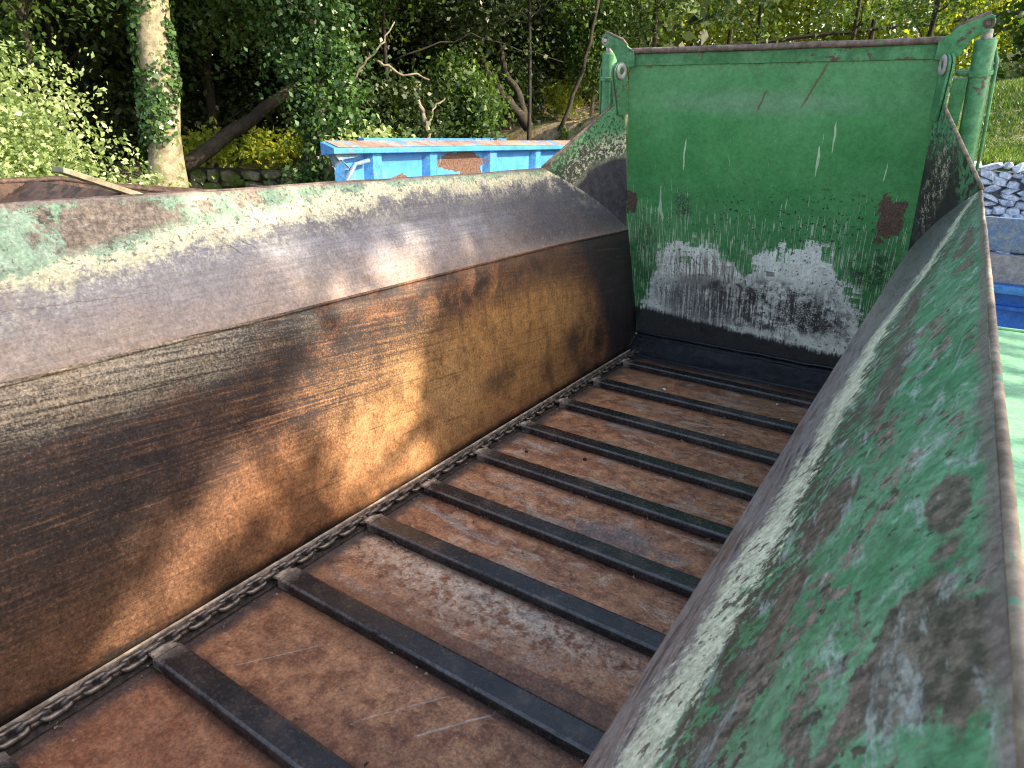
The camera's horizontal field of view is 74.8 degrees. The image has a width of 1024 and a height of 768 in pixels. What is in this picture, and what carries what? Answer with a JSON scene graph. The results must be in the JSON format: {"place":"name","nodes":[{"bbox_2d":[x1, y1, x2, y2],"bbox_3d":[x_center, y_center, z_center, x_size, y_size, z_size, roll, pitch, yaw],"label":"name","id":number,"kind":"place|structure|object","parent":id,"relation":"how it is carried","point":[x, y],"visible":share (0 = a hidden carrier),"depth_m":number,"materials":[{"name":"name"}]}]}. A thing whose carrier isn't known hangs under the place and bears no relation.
{"place":"outdoors","nodes":[
{"label":"outdoors","id":0,"kind":"place"},
{"bbox_2d":[40,49,1023,332],"bbox_3d":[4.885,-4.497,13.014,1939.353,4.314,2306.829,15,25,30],"label":"ground","id":1,"kind":"structure","parent":0,"point":[546,129],"depth_m":12.11,"materials":[{"name":"soil"}]},
{"bbox_2d":[0,0,82,154],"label":"woodland tree","id":2,"kind":"object","parent":1,"relation":"on","point":[46,2],"visible":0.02,"depth_m":9.92,"materials":[{"name":"green plant"}]},
{"bbox_2d":[0,0,199,174],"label":"woodland tree","id":3,"kind":"object","parent":1,"relation":"on","point":[110,105],"visible":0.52,"depth_m":10.80,"materials":[{"name":"green plant"}]},
{"bbox_2d":[0,24,214,187],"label":"pale bush","id":4,"kind":"object","parent":1,"relation":"on","point":[17,160],"visible":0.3,"depth_m":6.44,"materials":[{"name":"green plant"}]},
{"bbox_2d":[0,0,219,161],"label":"woodland tree","id":5,"kind":"object","parent":1,"relation":"on","point":[14,16],"visible":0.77,"depth_m":7.98,"materials":[{"name":"green plant"}]},
{"bbox_2d":[0,176,262,202],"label":"rusty skip","id":6,"kind":"object","parent":1,"relation":"on","point":[19,189],"visible":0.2,"depth_m":4.11,"materials":[{"name":"brown metal"}]},
{"bbox_2d":[52,166,142,194],"bbox_3d":[-2.178,-1.066,3.583,0.443,0.190,0.115,-14,26,-36],"label":"timber plank","id":7,"kind":"object","parent":6,"relation":"on","point":[91,180],"visible":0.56,"depth_m":3.51,"materials":[{"name":"beige wood"}]},
{"bbox_2d":[99,156,174,186],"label":"pale bush","id":8,"kind":"object","parent":1,"relation":"on","point":[144,179],"visible":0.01,"depth_m":8.12,"materials":[{"name":"green plant"}]},
{"bbox_2d":[123,0,191,187],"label":"ivy tree","id":9,"kind":"object","parent":1,"relation":"on","point":[153,48],"visible":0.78,"depth_m":8.39,"materials":[{"name":"beige plant"}]},
{"bbox_2d":[63,0,307,168],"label":"woodland tree","id":10,"kind":"object","parent":1,"relation":"on","point":[214,107],"visible":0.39,"depth_m":11.94,"materials":[{"name":"green plant"}]},
{"bbox_2d":[181,116,245,167],"bbox_3d":[-4.853,-3.574,10.724,1.286,1.344,1.213,4,21,5],"label":"bush","id":11,"kind":"object","parent":1,"relation":"on","point":[195,140],"visible":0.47,"depth_m":10.51,"materials":[{"name":"green plant"}]},
{"bbox_2d":[184,82,296,173],"bbox_3d":[-3.766,-4.052,9.969,2.459,1.713,0.281,-17,28,-40],"label":"leaning trunk","id":12,"kind":"object","parent":1,"relation":"on","point":[203,153],"visible":0.75,"depth_m":9.68,"materials":[{"name":"brown plant"}]},
{"bbox_2d":[187,167,318,188],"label":"mossy stone wall","id":13,"kind":"structure","parent":1,"relation":"on","point":[226,178],"depth_m":10.04,"materials":[{"name":"grey stone"}]},
{"bbox_2d":[227,120,296,168],"bbox_3d":[-4.104,-3.606,10.866,1.257,1.312,1.385,-3,22,-13],"label":"bush","id":14,"kind":"object","parent":1,"relation":"on","point":[253,151],"visible":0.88,"depth_m":10.72,"materials":[{"name":"yellow plant"}]},
{"bbox_2d":[253,125,320,169],"bbox_3d":[-3.594,-3.643,11.152,1.155,1.246,1.358,15,25,30],"label":"sapling","id":15,"kind":"object","parent":1,"relation":"on","point":[293,146],"visible":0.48,"depth_m":10.87,"materials":[{"name":"green plant"}]},
{"bbox_2d":[228,0,391,184],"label":"ivy","id":16,"kind":"object","parent":1,"relation":"on","point":[318,63],"visible":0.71,"depth_m":8.87,"materials":[{"name":"green plant"}]},
{"bbox_2d":[344,22,394,90],"bbox_3d":[-1.983,-4.478,9.214,0.792,0.976,0.119,-5,22,-17],"label":"dead branch","id":17,"kind":"object","parent":16,"relation":"attached to","point":[365,61],"visible":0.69,"depth_m":9.20,"materials":[{"name":"beige wood"}]},
{"bbox_2d":[170,0,462,165],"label":"woodland tree","id":18,"kind":"object","parent":1,"relation":"on","point":[212,14],"visible":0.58,"depth_m":9.52,"materials":[{"name":"green plant"}]},
{"bbox_2d":[222,0,441,159],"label":"woodland tree","id":19,"kind":"object","parent":1,"relation":"on","point":[399,6],"visible":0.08,"depth_m":12.33,"materials":[{"name":"green plant"}]},
{"bbox_2d":[0,0,736,167],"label":"distant wood","id":20,"kind":"object","parent":1,"relation":"on","point":[120,67],"visible":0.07,"depth_m":14.50,"materials":[{"name":"green plant"}]},
{"bbox_2d":[263,0,474,97],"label":"woodland tree","id":21,"kind":"object","parent":1,"relation":"on","point":[373,8],"visible":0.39,"depth_m":10.29,"materials":[{"name":"green plant"}]},
{"bbox_2d":[309,101,431,173],"bbox_3d":[-1.887,-2.546,9.659,1.615,2.788,2.021,6,22,12],"label":"shrub","id":22,"kind":"object","parent":1,"relation":"on","point":[384,131],"visible":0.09,"depth_m":9.04,"materials":[{"name":"green plant"}]},
{"bbox_2d":[328,58,487,138],"bbox_3d":[-1.859,-3.341,10.539,2.838,3.284,2.341,15,25,30],"label":"shrub","id":23,"kind":"object","parent":1,"relation":"on","point":[397,106],"visible":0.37,"depth_m":9.90,"materials":[{"name":"green plant"}]},
{"bbox_2d":[375,59,429,80],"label":"dead branch","id":24,"kind":"object","parent":23,"relation":"attached to","point":[392,68],"visible":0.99,"depth_m":9.67,"materials":[{"name":"beige wood"}]},
{"bbox_2d":[415,97,430,137],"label":"dead branch","id":25,"kind":"object","parent":23,"relation":"on","point":[422,110],"visible":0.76,"depth_m":9.74,"materials":[{"name":"beige wood"}]},
{"bbox_2d":[430,98,444,120],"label":"dead branch","id":26,"kind":"object","parent":25,"relation":"on","point":[440,102],"visible":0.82,"depth_m":9.83,"materials":[{"name":"beige wood"}]},
{"bbox_2d":[320,138,570,180],"bbox_3d":[-0.913,-2.050,8.965,1.730,2.325,5.300,15,25,30],"label":"blue trailer","id":27,"kind":"object","parent":1,"relation":"on","point":[371,158],"visible":0.21,"depth_m":7.32,"materials":[{"name":"paint"}]},
{"bbox_2d":[393,34,529,139],"bbox_3d":[-0.850,-3.713,11.183,2.639,3.923,2.005,15,25,30],"label":"shrub","id":28,"kind":"object","parent":1,"relation":"on","point":[470,83],"visible":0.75,"depth_m":10.52,"materials":[{"name":"green plant"}]},
{"bbox_2d":[357,0,596,120],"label":"woodland tree","id":29,"kind":"object","parent":1,"relation":"on","point":[492,57],"visible":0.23,"depth_m":13.27,"materials":[{"name":"green plant"}]},
{"bbox_2d":[399,0,608,139],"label":"woodland tree","id":30,"kind":"object","parent":1,"relation":"on","point":[509,7],"visible":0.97,"depth_m":10.96,"materials":[{"name":"green plant"}]},
{"bbox_2d":[394,33,562,61],"bbox_3d":[-0.493,-5.204,10.383,2.664,0.442,0.102,-1,21,-7],"label":"dead branch","id":31,"kind":"object","parent":30,"relation":"attached to","point":[462,38],"visible":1,"depth_m":10.31,"materials":[{"name":"brown wood"}]},
{"bbox_2d":[480,54,532,131],"bbox_3d":[-0.090,-5.023,11.575,0.952,1.222,0.225,2,21,1],"label":"leaning trunk","id":32,"kind":"object","parent":1,"relation":"on","point":[521,116],"visible":0.62,"depth_m":11.58,"materials":[{"name":"brown plant"}]},
{"bbox_2d":[0,10,1023,767],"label":"muck spreader","id":33,"kind":"object","parent":1,"relation":"on","point":[218,408],"visible":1,"depth_m":1.99,"materials":[{"name":"metal"}]},
{"bbox_2d":[11,360,803,766],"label":"crumbs","id":34,"kind":"object","parent":33,"relation":"on","point":[463,576],"visible":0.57,"depth_m":2.04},
{"bbox_2d":[497,39,527,114],"bbox_3d":[0.018,-5.290,11.704,0.659,1.353,0.249,8,22,16],"label":"leaning trunk","id":35,"kind":"object","parent":1,"relation":"on","point":[516,90],"visible":0.81,"depth_m":11.64,"materials":[{"name":"brown plant"}]},
{"bbox_2d":[469,49,561,135],"bbox_3d":[-0.033,-5.535,12.749,2.001,1.579,2.172,15,25,30],"label":"shrub","id":36,"kind":"object","parent":1,"relation":"on","point":[515,72],"visible":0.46,"depth_m":12.43,"materials":[{"name":"green plant"}]},
{"bbox_2d":[534,71,591,120],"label":"sunlit bush","id":37,"kind":"object","parent":1,"relation":"on","point":[559,98],"visible":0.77,"depth_m":12.88,"materials":[{"name":"green plant"}]},
{"bbox_2d":[554,126,571,139],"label":"grass","id":38,"kind":"structure","parent":1,"relation":"on","point":[562,133],"depth_m":11.94,"materials":[{"name":"green plant"}]},
{"bbox_2d":[556,112,598,137],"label":"leaf litter","id":39,"kind":"object","parent":1,"relation":"on","point":[581,122],"visible":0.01,"depth_m":11.90,"materials":[{"name":"brown plant"}]},
{"bbox_2d":[557,0,599,130],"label":"leaning trunk","id":40,"kind":"object","parent":1,"relation":"on","point":[570,104],"visible":1,"depth_m":11.73,"materials":[{"name":"brown plant"}]},
{"bbox_2d":[478,0,706,115],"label":"woodland tree","id":41,"kind":"object","parent":1,"relation":"on","point":[540,59],"visible":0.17,"depth_m":13.61,"materials":[{"name":"green plant"}]},
{"bbox_2d":[534,0,666,116],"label":"shrub","id":42,"kind":"object","parent":1,"relation":"on","point":[613,20],"visible":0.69,"depth_m":12.15,"materials":[{"name":"green plant"}]},
{"bbox_2d":[556,0,725,83],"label":"sunlit tree","id":43,"kind":"object","parent":1,"relation":"on","point":[684,26],"visible":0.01,"depth_m":18.87,"materials":[{"name":"green plant"}]},
{"bbox_2d":[610,0,720,46],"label":"hedge tree","id":44,"kind":"object","parent":1,"relation":"on","point":[656,15],"visible":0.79,"depth_m":12.05,"materials":[{"name":"green plant"}]},
{"bbox_2d":[677,0,812,43],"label":"hedge tree","id":45,"kind":"object","parent":1,"relation":"on","point":[745,11],"visible":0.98,"depth_m":12.68,"materials":[{"name":"green plant"}]},
{"bbox_2d":[674,0,823,45],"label":"sunlit tree","id":46,"kind":"object","parent":1,"relation":"on","point":[713,34],"visible":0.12,"depth_m":19.57,"materials":[{"name":"green plant"}]},
{"bbox_2d":[706,0,914,43],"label":"sunlit tree","id":47,"kind":"object","parent":1,"relation":"on","point":[802,3],"visible":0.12,"depth_m":19.25,"materials":[{"name":"green plant"}]},
{"bbox_2d":[795,0,942,39],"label":"hedge tree","id":48,"kind":"object","parent":1,"relation":"on","point":[846,17],"visible":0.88,"depth_m":12.92,"materials":[{"name":"green plant"}]},
{"bbox_2d":[724,10,1023,47],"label":"wooden fence","id":49,"kind":"object","parent":1,"relation":"on","point":[826,34],"visible":0.37,"depth_m":13.91,"materials":[{"name":"brown wood"}]},
{"bbox_2d":[744,0,1021,71],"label":"sunlit tree","id":50,"kind":"object","parent":1,"relation":"on","point":[952,26],"visible":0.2,"depth_m":17.47,"materials":[{"name":"green plant"}]},
{"bbox_2d":[866,0,1001,38],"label":"hedge tree","id":51,"kind":"object","parent":1,"relation":"on","point":[931,20],"visible":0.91,"depth_m":11.16,"materials":[{"name":"green plant"}]},
{"bbox_2d":[882,0,1020,69],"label":"sunlit tree","id":52,"kind":"object","parent":1,"relation":"on","point":[1004,41],"visible":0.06,"depth_m":17.47,"materials":[{"name":"green plant"}]},
{"bbox_2d":[949,53,1023,164],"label":"grass","id":53,"kind":"structure","parent":1,"relation":"on","point":[1008,154],"depth_m":7.69,"materials":[{"name":"green plant"}]},
{"bbox_2d":[974,161,1023,255],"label":"stone wall","id":54,"kind":"structure","parent":1,"relation":"on","point":[1003,193],"depth_m":6.33,"materials":[{"name":"grey stone"}]},
{"bbox_2d":[977,0,1023,79],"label":"dark bush","id":55,"kind":"object","parent":1,"relation":"on","point":[1019,33],"visible":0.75,"depth_m":9.95,"materials":[{"name":"green plant"}]},
{"bbox_2d":[985,216,1023,329],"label":"blue tipping trailer","id":56,"kind":"object","parent":1,"relation":"on","point":[1005,234],"visible":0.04,"depth_m":4.80,"materials":[{"name":"paint"}]},
{"bbox_2d":[212,0,986,63],"label":"sky","id":57,"kind":"structure","parent":0,"point":[902,0],"materials":[{"name":"white"}]}
]}

